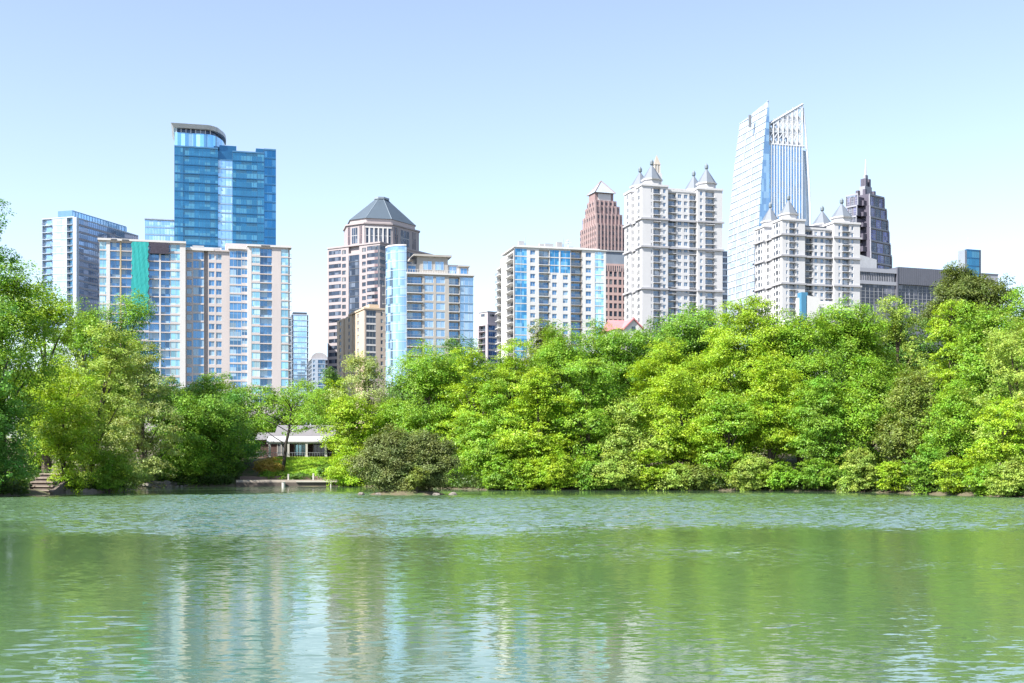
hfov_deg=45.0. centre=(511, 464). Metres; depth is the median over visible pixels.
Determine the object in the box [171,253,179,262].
window
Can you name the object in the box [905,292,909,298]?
window
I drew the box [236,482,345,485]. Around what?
seawall
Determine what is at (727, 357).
broadleaf tree
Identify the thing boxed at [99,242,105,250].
window
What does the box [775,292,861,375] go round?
white terrace building
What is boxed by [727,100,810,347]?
sail tower
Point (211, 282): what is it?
window
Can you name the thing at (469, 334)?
window
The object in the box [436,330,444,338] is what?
window
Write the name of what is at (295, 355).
window
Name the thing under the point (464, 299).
window
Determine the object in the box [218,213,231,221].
window
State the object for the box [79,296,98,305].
window
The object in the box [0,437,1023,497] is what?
ground
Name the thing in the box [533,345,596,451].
broadleaf tree
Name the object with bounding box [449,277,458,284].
window
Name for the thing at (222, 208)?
window
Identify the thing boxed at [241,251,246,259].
window
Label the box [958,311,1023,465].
broadleaf tree
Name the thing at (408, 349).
window
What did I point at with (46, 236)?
window
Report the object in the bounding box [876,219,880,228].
window
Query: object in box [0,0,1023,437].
sky
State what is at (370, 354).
window
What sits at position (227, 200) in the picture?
window
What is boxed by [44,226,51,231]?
window
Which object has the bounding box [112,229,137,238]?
window
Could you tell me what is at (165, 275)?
window
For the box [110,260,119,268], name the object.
window
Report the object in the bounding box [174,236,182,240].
window
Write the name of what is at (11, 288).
broadleaf tree
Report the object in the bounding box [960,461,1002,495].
lakeside shrub
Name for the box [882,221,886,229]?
window
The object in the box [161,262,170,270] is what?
window
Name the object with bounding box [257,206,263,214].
window
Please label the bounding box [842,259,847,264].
window
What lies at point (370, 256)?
window
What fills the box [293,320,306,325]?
window
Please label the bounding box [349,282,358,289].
window
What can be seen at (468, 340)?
window
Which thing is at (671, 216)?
window
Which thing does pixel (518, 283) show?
window
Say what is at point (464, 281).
window
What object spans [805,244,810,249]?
window
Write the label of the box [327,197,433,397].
granite tower
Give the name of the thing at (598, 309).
window
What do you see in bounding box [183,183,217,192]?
window
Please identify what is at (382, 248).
window
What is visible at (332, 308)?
window
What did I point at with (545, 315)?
window
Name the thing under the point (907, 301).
window
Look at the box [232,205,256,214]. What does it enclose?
window
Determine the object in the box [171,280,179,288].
window
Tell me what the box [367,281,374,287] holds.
window
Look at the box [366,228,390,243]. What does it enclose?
window
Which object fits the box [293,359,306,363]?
window
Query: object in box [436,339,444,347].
window
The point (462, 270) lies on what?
window
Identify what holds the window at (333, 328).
in the granite tower at (356, 266)
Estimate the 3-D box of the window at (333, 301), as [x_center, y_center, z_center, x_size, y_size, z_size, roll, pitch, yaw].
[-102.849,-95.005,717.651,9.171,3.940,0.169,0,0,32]
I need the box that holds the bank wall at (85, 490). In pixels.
[66,488,121,493]
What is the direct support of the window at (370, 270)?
in the granite tower at (356, 266)
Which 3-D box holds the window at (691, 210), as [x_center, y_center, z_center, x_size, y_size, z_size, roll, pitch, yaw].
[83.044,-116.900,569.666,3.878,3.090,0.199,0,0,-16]
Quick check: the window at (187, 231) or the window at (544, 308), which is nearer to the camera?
the window at (544, 308)
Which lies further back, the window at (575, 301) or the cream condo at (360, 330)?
the cream condo at (360, 330)
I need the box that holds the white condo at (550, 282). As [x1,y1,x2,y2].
[495,239,606,373]
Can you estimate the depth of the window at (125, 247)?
422.77 m
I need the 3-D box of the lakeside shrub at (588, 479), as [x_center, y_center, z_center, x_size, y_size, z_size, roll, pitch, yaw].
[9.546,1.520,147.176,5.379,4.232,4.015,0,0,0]
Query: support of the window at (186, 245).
in the glass tower at (223, 194)
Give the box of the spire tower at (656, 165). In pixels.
[653,155,661,184]
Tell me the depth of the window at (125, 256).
422.77 m
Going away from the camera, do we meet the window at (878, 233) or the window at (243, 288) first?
the window at (243, 288)
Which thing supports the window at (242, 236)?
in the glass tower at (223, 194)
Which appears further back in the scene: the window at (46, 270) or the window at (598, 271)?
the window at (46, 270)
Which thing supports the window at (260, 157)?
in the glass tower at (223, 194)
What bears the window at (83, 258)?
in the glass office
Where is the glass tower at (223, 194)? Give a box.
[171,123,275,249]
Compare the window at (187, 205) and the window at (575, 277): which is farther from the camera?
the window at (187, 205)
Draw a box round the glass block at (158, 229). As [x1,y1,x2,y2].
[144,218,173,240]
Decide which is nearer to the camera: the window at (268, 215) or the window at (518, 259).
the window at (518, 259)
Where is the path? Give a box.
[236,480,336,481]
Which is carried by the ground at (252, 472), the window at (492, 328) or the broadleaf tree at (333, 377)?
the broadleaf tree at (333, 377)
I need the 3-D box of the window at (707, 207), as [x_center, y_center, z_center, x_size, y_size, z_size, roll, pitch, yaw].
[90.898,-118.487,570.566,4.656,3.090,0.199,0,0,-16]
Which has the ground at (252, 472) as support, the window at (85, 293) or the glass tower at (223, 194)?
the glass tower at (223, 194)
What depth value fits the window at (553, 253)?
489.11 m
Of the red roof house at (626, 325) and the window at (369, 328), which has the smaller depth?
the red roof house at (626, 325)
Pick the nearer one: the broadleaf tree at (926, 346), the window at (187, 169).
the broadleaf tree at (926, 346)
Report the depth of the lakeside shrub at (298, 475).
178.41 m
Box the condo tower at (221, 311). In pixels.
[98,238,291,440]
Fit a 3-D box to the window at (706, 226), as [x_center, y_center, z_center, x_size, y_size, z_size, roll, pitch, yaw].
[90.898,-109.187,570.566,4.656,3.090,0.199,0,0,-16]
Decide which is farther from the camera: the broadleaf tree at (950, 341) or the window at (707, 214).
the window at (707, 214)
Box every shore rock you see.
[140,483,152,487]
[145,480,158,484]
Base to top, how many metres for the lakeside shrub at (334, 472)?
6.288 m
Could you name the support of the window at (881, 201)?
in the stepped tower at (865, 207)
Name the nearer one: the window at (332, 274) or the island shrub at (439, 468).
the island shrub at (439, 468)
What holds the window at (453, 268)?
in the curved condo at (428, 298)
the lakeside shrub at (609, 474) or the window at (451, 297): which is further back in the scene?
the window at (451, 297)
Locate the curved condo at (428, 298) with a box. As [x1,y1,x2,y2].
[382,244,474,395]
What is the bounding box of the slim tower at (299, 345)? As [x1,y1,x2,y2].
[290,312,307,424]
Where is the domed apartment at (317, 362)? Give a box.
[308,352,326,424]
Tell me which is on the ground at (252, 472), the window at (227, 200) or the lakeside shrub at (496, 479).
the lakeside shrub at (496, 479)
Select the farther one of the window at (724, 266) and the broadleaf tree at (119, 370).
the window at (724, 266)
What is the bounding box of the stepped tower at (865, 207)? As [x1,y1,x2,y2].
[845,159,891,268]
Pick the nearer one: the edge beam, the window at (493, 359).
the edge beam
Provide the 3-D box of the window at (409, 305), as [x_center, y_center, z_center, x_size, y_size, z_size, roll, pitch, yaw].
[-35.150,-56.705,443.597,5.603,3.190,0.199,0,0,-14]
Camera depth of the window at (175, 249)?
426.19 m
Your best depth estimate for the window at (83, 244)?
609.38 m
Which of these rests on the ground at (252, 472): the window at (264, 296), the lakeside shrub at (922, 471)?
the lakeside shrub at (922, 471)
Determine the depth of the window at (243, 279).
432.90 m
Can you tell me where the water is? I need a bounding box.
[0,486,1023,682]
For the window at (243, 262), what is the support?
in the condo tower at (221, 311)
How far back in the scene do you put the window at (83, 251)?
609.15 m
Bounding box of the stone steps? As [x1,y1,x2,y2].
[28,473,71,493]
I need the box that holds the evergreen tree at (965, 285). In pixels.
[915,260,1022,341]
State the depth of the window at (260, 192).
528.72 m
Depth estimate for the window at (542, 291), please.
489.35 m
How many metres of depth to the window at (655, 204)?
563.37 m
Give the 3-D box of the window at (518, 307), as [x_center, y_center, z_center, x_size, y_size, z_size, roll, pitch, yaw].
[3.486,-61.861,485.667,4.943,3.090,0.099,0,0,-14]
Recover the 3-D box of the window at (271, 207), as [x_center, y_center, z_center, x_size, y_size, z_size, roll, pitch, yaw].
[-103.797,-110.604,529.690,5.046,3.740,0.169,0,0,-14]
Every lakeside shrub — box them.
[0,392,44,488]
[10,455,30,490]
[48,463,84,488]
[85,448,134,492]
[158,436,214,485]
[209,453,249,478]
[252,456,286,474]
[258,469,287,479]
[284,472,314,479]
[316,463,336,479]
[322,449,365,486]
[476,453,528,489]
[502,458,554,489]
[532,449,587,489]
[572,460,612,489]
[590,448,646,489]
[626,448,670,489]
[653,462,695,490]
[684,464,724,490]
[724,452,775,490]
[755,461,805,490]
[791,457,842,490]
[830,447,891,491]
[873,460,914,492]
[901,443,955,493]
[929,455,982,493]
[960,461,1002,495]
[982,455,1023,496]
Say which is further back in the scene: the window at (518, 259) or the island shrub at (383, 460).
the window at (518, 259)
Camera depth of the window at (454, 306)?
447.30 m
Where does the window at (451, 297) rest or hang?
in the curved condo at (428, 298)
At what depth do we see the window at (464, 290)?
447.08 m
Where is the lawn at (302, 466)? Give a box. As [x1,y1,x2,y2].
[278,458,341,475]
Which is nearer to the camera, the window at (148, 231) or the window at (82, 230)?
the window at (82, 230)
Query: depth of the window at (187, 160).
523.01 m
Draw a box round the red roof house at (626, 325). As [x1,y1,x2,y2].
[604,318,643,349]
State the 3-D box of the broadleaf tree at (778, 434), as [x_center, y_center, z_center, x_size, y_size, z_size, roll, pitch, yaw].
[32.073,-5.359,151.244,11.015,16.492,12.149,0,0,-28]
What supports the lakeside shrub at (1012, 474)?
on the ground at (252, 472)
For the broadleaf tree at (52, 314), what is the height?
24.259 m
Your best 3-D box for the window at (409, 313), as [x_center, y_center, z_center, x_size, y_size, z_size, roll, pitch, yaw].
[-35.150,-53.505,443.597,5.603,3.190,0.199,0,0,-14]
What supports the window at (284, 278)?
in the condo tower at (221, 311)
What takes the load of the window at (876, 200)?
in the stepped tower at (865, 207)
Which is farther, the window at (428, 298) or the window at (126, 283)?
the window at (428, 298)
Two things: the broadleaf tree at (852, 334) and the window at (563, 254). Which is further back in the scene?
the window at (563, 254)
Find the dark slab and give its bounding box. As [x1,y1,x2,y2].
[722,251,726,317]
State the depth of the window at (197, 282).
430.16 m
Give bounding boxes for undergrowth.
[0,461,1023,495]
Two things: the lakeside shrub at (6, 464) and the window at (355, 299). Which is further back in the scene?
the window at (355, 299)
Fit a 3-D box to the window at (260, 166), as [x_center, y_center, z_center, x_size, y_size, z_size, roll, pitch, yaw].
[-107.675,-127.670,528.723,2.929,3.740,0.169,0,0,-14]
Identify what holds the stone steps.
on the ground at (252, 472)
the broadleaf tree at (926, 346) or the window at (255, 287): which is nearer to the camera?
the broadleaf tree at (926, 346)
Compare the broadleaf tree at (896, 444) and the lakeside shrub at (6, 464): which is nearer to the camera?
the lakeside shrub at (6, 464)
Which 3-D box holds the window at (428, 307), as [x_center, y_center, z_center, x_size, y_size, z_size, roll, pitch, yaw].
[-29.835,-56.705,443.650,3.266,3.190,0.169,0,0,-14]
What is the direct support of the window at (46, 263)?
in the glass office
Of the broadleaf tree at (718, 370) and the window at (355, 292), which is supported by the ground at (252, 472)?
the broadleaf tree at (718, 370)
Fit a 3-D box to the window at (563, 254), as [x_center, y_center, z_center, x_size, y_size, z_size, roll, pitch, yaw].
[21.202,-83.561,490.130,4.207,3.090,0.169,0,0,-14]
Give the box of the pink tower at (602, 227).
[580,181,623,250]
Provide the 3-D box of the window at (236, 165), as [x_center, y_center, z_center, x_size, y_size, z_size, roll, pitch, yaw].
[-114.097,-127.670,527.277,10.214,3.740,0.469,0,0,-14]
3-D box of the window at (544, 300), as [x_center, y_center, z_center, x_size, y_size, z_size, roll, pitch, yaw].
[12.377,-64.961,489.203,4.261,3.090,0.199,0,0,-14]
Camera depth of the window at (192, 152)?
523.08 m
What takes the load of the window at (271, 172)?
in the glass tower at (223, 194)
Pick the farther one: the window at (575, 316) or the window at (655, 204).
the window at (655, 204)
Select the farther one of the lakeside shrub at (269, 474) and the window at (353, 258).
the window at (353, 258)
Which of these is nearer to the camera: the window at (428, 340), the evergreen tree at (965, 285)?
the evergreen tree at (965, 285)
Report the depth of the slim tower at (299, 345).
701.40 m
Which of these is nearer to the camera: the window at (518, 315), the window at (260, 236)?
the window at (518, 315)
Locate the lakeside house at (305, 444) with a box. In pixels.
[255,425,337,457]
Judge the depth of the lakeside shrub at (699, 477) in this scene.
145.29 m
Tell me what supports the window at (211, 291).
in the condo tower at (221, 311)
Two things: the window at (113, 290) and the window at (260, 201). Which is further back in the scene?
the window at (260, 201)
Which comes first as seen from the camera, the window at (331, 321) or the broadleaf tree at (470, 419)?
the broadleaf tree at (470, 419)
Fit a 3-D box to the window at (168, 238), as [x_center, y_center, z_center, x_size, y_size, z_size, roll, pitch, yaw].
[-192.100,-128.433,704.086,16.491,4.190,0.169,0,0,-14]
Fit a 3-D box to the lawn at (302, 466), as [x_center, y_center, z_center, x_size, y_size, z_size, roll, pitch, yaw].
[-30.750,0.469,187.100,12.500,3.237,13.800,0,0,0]
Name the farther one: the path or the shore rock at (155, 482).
the path
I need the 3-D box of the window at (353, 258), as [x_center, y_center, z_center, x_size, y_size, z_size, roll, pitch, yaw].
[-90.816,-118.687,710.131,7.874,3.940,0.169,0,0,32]
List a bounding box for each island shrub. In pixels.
[338,423,443,492]
[402,432,462,491]
[404,466,431,492]
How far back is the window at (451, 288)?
447.19 m
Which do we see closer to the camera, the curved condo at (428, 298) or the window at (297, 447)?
the window at (297, 447)
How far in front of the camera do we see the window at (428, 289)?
443.71 m
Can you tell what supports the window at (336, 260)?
in the granite tower at (356, 266)
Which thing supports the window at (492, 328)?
in the grey apartment at (486, 332)
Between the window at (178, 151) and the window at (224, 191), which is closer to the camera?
the window at (178, 151)
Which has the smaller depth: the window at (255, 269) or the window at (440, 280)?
the window at (255, 269)
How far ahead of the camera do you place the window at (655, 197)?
563.37 m
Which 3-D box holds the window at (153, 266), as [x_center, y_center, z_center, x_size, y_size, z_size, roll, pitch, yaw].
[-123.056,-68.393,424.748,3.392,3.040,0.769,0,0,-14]
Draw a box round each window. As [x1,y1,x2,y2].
[44,219,51,224]
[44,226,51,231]
[44,233,51,238]
[44,240,51,245]
[44,247,51,254]
[44,254,51,259]
[44,261,51,266]
[44,268,51,273]
[44,275,51,280]
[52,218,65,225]
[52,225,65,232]
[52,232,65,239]
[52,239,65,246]
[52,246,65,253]
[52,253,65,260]
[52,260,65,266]
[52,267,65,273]
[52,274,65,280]
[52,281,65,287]
[52,288,65,294]
[79,219,111,234]
[79,226,111,237]
[79,233,98,244]
[79,240,98,251]
[79,247,98,258]
[79,254,98,264]
[79,261,98,271]
[79,268,98,278]
[79,275,98,285]
[79,282,98,292]
[79,289,98,299]
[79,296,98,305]
[79,303,98,311]
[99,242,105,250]
[99,251,105,259]
[99,259,105,268]
[99,268,105,277]
[99,277,105,286]
[99,286,105,295]
[110,242,119,251]
[110,251,119,260]
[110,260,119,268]
[110,269,119,277]
[110,278,119,286]
[110,287,119,295]
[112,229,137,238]
[121,243,131,251]
[121,252,131,260]
[121,261,131,269]
[121,270,131,278]
[121,278,131,287]
[121,287,131,296]
[145,220,159,227]
[145,227,159,234]
[145,235,159,239]
[149,253,158,261]
[149,262,158,270]
[149,271,158,279]
[149,279,158,288]
[149,288,158,296]
[160,221,173,228]
[160,228,173,235]
[160,235,173,240]
[161,254,170,261]
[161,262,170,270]
[161,271,170,279]
[161,280,170,288]
[161,289,170,297]
[171,245,179,253]
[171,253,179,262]
[171,262,179,270]
[171,271,179,279]
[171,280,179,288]
[171,289,179,297]
[174,147,182,155]
[174,155,182,164]
[174,164,182,173]
[174,173,182,182]
[174,182,182,190]
[174,191,182,199]
[174,200,182,208]
[174,209,182,217]
[174,218,182,226]
[174,227,182,235]
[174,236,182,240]
[183,147,217,157]
[183,156,217,166]
[183,165,217,175]
[183,174,217,184]
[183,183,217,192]
[183,192,217,201]
[183,201,217,210]
[183,209,217,219]
[183,218,217,228]
[183,227,217,237]
[183,236,217,245]
[186,245,217,247]
[187,253,191,258]
[187,279,191,284]
[187,288,191,293]
[187,297,191,302]
[193,252,203,260]
[193,261,203,269]
[193,269,203,278]
[193,278,203,286]
[193,287,203,295]
[193,296,203,304]
[193,305,203,313]
[209,254,213,259]
[209,280,213,285]
[209,289,213,294]
[216,254,221,259]
[216,263,221,268]
[216,272,221,276]
[216,280,221,285]
[216,289,221,294]
[216,298,221,303]
[218,160,231,169]
[218,169,231,177]
[218,178,231,186]
[218,186,231,195]
[218,195,231,204]
[218,204,231,213]
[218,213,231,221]
[218,222,231,230]
[218,231,231,239]
[218,239,231,247]
[230,250,240,259]
[230,259,240,267]
[230,268,240,276]
[230,277,240,285]
[230,285,240,293]
[230,294,240,302]
[230,303,240,311]
[232,152,256,161]
[232,161,256,170]
[232,170,256,179]
[232,179,256,188]
[232,187,256,196]
[232,196,256,205]
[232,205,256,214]
[232,214,256,223]
[232,223,256,231]
[232,231,256,240]
[232,240,256,243]
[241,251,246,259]
[241,260,246,268]
[241,268,246,276]
[241,277,246,285]
[241,286,246,294]
[241,294,246,302]
[251,248,259,256]
[251,257,259,265]
[251,265,259,273]
[251,274,259,282]
[251,283,259,291]
[251,291,259,299]
[257,153,263,162]
[257,162,263,170]
[257,171,263,179]
[257,180,263,188]
[257,189,263,197]
[257,197,263,205]
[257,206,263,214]
[257,215,263,223]
[257,224,263,232]
[257,232,263,240]
[260,249,271,257]
[260,257,271,265]
[260,266,271,274]
[260,275,271,283]
[260,283,271,291]
[260,292,271,300]
[260,301,271,309]
[264,150,275,158]
[264,159,275,167]
[264,167,275,176]
[264,176,275,185]
[264,185,275,193]
[264,194,275,202]
[264,202,275,211]
[264,211,275,220]
[264,220,275,228]
[264,229,275,237]
[264,237,275,244]
[277,444,283,454]
[281,249,287,257]
[281,258,287,266]
[281,266,287,274]
[281,275,287,283]
[281,284,287,292]
[281,292,287,300]
[293,315,306,320]
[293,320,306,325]
[293,326,306,331]
[293,331,306,336]
[293,337,306,342]
[293,342,306,347]
[293,348,306,353]
[293,353,306,358]
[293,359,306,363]
[293,364,306,369]
[293,370,306,374]
[293,375,306,380]
[294,444,305,454]
[313,444,324,454]
[318,364,324,368]
[329,250,340,257]
[329,257,340,264]
[329,264,340,271]
[329,270,340,277]
[329,277,340,284]
[329,284,340,291]
[329,291,340,298]
[329,298,340,304]
[329,304,340,311]
[329,311,340,318]
[329,318,340,325]
[329,325,336,332]
[349,255,358,262]
[349,262,358,268]
[349,268,358,275]
[349,275,358,282]
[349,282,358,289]
[349,289,358,296]
[349,296,358,303]
[349,303,358,310]
[352,227,357,243]
[359,226,360,243]
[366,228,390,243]
[366,310,375,317]
[366,317,375,324]
[366,324,375,331]
[366,332,375,338]
[366,339,375,345]
[366,346,375,352]
[366,353,375,359]
[367,246,374,253]
[367,253,374,259]
[367,260,374,266]
[367,267,374,273]
[367,274,374,280]
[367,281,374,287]
[367,288,374,294]
[367,294,374,301]
[380,245,385,252]
[380,252,385,259]
[380,259,385,266]
[380,266,385,273]
[380,273,385,280]
[396,228,397,243]
[401,230,408,246]
[406,252,413,258]
[407,276,421,283]
[407,285,421,293]
[407,294,421,302]
[407,302,421,311]
[407,311,421,320]
[407,320,421,329]
[407,329,421,336]
[407,338,421,345]
[407,347,421,354]
[408,266,415,271]
[412,232,413,249]
[414,233,415,249]
[423,261,431,269]
[424,276,432,284]
[424,285,432,293]
[424,294,432,302]
[424,303,432,311]
[424,311,432,320]
[424,320,432,329]
[424,329,432,337]
[424,338,432,346]
[435,261,443,269]
[436,276,444,284]
[436,285,444,293]
[436,294,444,302]
[436,303,444,311]
[436,312,444,320]
[436,321,444,329]
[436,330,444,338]
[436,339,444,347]
[449,266,456,273]
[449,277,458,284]
[449,286,458,293]
[449,295,458,302]
[449,304,458,311]
[449,313,458,321]
[449,321,458,328]
[449,330,458,337]
[460,268,466,273]
[460,277,472,285]
[460,286,472,294]
[460,295,472,303]
[460,304,472,312]
[460,313,472,321]
[460,321,472,330]
[460,330,472,338]
[460,339,472,347]
[489,325,496,331]
[489,332,496,338]
[489,338,496,344]
[489,344,496,350]
[489,351,496,356]
[489,357,496,363]
[515,248,526,256]
[515,256,526,264]
[515,264,526,271]
[515,272,526,279]
[515,280,526,287]
[515,288,526,295]
[515,296,526,303]
[515,304,526,311]
[515,311,526,319]
[515,319,526,327]
[539,250,547,256]
[539,258,547,264]
[539,266,547,272]
[539,273,547,279]
[539,281,547,287]
[539,289,547,295]
[539,297,547,303]
[539,305,547,311]
[539,313,547,320]
[550,250,558,257]
[550,258,558,265]
[550,266,558,273]
[560,250,570,258]
[560,258,570,265]
[560,266,570,273]
[571,251,580,257]
[571,259,580,265]
[571,267,580,273]
[571,275,580,282]
[571,282,580,290]
[571,290,580,296]
[571,298,580,304]
[571,306,580,312]
[571,314,580,320]
[571,321,580,327]
[595,252,603,259]
[595,260,603,267]
[595,267,603,274]
[595,275,603,282]
[595,283,603,290]
[595,291,603,298]
[595,298,603,305]
[595,306,603,313]
[595,314,603,321]
[653,188,659,193]
[653,195,659,200]
[653,202,659,208]
[653,208,659,213]
[653,222,659,227]
[668,193,674,198]
[668,200,674,205]
[668,207,674,211]
[668,213,674,218]
[668,221,674,225]
[689,195,694,199]
[689,201,694,206]
[689,208,694,213]
[689,215,694,219]
[705,192,712,196]
[705,198,712,203]
[705,205,712,210]
[705,212,712,216]
[705,225,712,230]
[722,252,726,257]
[722,258,726,263]
[722,264,726,269]
[722,270,726,275]
[722,276,726,282]
[722,282,726,288]
[756,257,852,324]
[805,237,810,242]
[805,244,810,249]
[805,258,810,263]
[825,245,830,250]
[842,225,847,230]
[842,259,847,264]
[865,284,869,290]
[865,291,869,297]
[870,196,873,205]
[871,208,874,216]
[871,218,875,227]
[871,229,875,239]
[871,242,876,251]
[874,197,878,206]
[875,209,879,217]
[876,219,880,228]
[876,230,881,240]
[877,243,882,252]
[878,255,883,262]
[878,285,882,291]
[878,292,882,298]
[879,198,883,207]
[881,210,885,218]
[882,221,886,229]
[883,232,887,242]
[884,244,889,254]
[885,256,890,264]
[891,286,895,292]
[905,285,909,291]
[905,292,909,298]
[905,298,909,304]
[922,286,926,292]
[922,293,926,299]
[967,250,978,258]
[967,258,978,265]
[967,266,978,273]
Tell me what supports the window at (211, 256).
in the condo tower at (221, 311)
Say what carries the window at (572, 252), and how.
in the white condo at (550, 282)
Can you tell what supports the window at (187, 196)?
in the glass tower at (223, 194)
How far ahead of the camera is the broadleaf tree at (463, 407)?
169.00 m
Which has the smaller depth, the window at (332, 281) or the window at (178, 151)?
the window at (178, 151)
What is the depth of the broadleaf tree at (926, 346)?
203.21 m
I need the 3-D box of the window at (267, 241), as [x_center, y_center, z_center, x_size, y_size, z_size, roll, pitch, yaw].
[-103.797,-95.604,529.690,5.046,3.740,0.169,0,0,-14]
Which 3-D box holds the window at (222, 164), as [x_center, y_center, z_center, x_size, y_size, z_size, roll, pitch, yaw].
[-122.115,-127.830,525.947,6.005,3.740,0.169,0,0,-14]
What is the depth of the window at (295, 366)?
701.30 m
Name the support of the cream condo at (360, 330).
on the ground at (252, 472)
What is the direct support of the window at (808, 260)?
in the spired tower at (819, 258)
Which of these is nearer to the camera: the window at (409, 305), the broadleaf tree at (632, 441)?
the broadleaf tree at (632, 441)
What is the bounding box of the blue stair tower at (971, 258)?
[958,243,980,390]
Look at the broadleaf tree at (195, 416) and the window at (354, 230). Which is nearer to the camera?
the broadleaf tree at (195, 416)
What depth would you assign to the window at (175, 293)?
426.19 m
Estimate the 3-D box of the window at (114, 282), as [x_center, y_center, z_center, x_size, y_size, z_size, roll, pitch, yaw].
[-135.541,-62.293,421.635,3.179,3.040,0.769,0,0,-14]
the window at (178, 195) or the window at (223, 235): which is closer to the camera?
the window at (178, 195)
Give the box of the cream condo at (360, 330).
[337,304,384,429]
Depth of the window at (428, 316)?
443.71 m
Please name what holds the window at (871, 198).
in the stepped tower at (865, 207)
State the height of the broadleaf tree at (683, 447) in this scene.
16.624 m
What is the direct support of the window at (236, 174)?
in the glass tower at (223, 194)
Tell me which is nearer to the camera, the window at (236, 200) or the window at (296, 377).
the window at (236, 200)
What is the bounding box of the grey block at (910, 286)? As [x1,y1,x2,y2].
[860,255,955,364]
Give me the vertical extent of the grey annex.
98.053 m
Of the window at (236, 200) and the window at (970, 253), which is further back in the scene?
the window at (970, 253)
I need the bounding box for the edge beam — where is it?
[296,481,336,481]
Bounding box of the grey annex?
[981,273,998,334]
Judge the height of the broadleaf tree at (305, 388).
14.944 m
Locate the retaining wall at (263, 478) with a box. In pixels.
[240,476,339,479]
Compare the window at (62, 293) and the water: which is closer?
the water
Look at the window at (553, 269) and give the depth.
489.11 m
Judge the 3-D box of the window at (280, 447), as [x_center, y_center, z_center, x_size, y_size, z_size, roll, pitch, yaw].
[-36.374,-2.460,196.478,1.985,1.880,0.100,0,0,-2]
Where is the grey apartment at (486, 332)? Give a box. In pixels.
[477,311,496,380]
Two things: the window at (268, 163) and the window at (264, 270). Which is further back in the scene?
the window at (268, 163)
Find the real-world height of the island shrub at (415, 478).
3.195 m
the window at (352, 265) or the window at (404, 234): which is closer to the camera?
the window at (352, 265)
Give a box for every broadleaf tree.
[0,198,29,485]
[0,256,64,490]
[1,282,102,472]
[6,421,65,472]
[26,367,103,493]
[38,295,126,471]
[45,320,157,491]
[77,288,171,465]
[102,339,186,487]
[133,387,216,486]
[144,373,186,442]
[152,370,252,479]
[203,377,263,440]
[207,387,268,469]
[234,380,346,472]
[235,382,300,456]
[273,377,339,433]
[311,366,353,414]
[311,375,354,453]
[313,350,402,471]
[317,393,387,480]
[368,338,475,470]
[372,369,482,456]
[432,346,514,470]
[435,334,493,393]
[446,409,497,482]
[454,378,536,480]
[461,352,529,409]
[467,337,563,459]
[488,363,585,473]
[506,318,601,466]
[518,317,566,368]
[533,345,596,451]
[541,355,630,473]
[558,316,635,445]
[581,326,664,454]
[588,395,672,474]
[606,341,667,449]
[615,360,729,474]
[623,337,714,463]
[630,311,688,428]
[642,301,747,418]
[659,333,741,431]
[668,293,818,465]
[689,389,774,483]
[722,355,819,472]
[732,331,815,390]
[748,309,851,466]
[777,373,864,477]
[813,295,908,454]
[813,337,891,440]
[827,354,909,469]
[869,294,938,455]
[869,369,955,475]
[870,315,947,438]
[907,377,998,475]
[918,318,1005,428]
[920,299,970,456]
[939,300,1023,442]
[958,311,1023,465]
[963,395,1023,476]
[986,312,1023,430]
[987,283,1023,411]
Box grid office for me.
[606,250,623,321]
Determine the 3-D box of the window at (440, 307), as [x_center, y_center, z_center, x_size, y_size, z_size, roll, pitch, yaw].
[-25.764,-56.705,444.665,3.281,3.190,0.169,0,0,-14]
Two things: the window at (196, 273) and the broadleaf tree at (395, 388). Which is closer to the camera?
the broadleaf tree at (395, 388)
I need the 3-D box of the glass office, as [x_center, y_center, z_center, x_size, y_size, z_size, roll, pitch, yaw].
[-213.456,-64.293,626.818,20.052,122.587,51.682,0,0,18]
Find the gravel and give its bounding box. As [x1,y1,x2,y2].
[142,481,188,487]
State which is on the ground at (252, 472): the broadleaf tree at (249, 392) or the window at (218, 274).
the broadleaf tree at (249, 392)
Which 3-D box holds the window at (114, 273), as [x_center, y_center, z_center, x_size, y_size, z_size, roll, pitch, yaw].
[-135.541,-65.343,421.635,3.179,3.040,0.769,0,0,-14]
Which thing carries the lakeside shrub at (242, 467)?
on the ground at (252, 472)
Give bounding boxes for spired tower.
[623,160,724,347]
[752,194,861,328]
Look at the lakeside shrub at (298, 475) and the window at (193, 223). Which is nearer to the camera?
the lakeside shrub at (298, 475)
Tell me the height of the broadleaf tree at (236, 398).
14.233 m
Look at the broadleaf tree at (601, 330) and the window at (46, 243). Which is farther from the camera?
the window at (46, 243)
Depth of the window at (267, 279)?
434.17 m
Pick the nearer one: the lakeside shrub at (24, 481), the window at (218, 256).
the lakeside shrub at (24, 481)
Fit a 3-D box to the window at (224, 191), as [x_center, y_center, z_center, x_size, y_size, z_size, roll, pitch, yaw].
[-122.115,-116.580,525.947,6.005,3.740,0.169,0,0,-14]
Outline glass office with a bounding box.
[41,210,137,379]

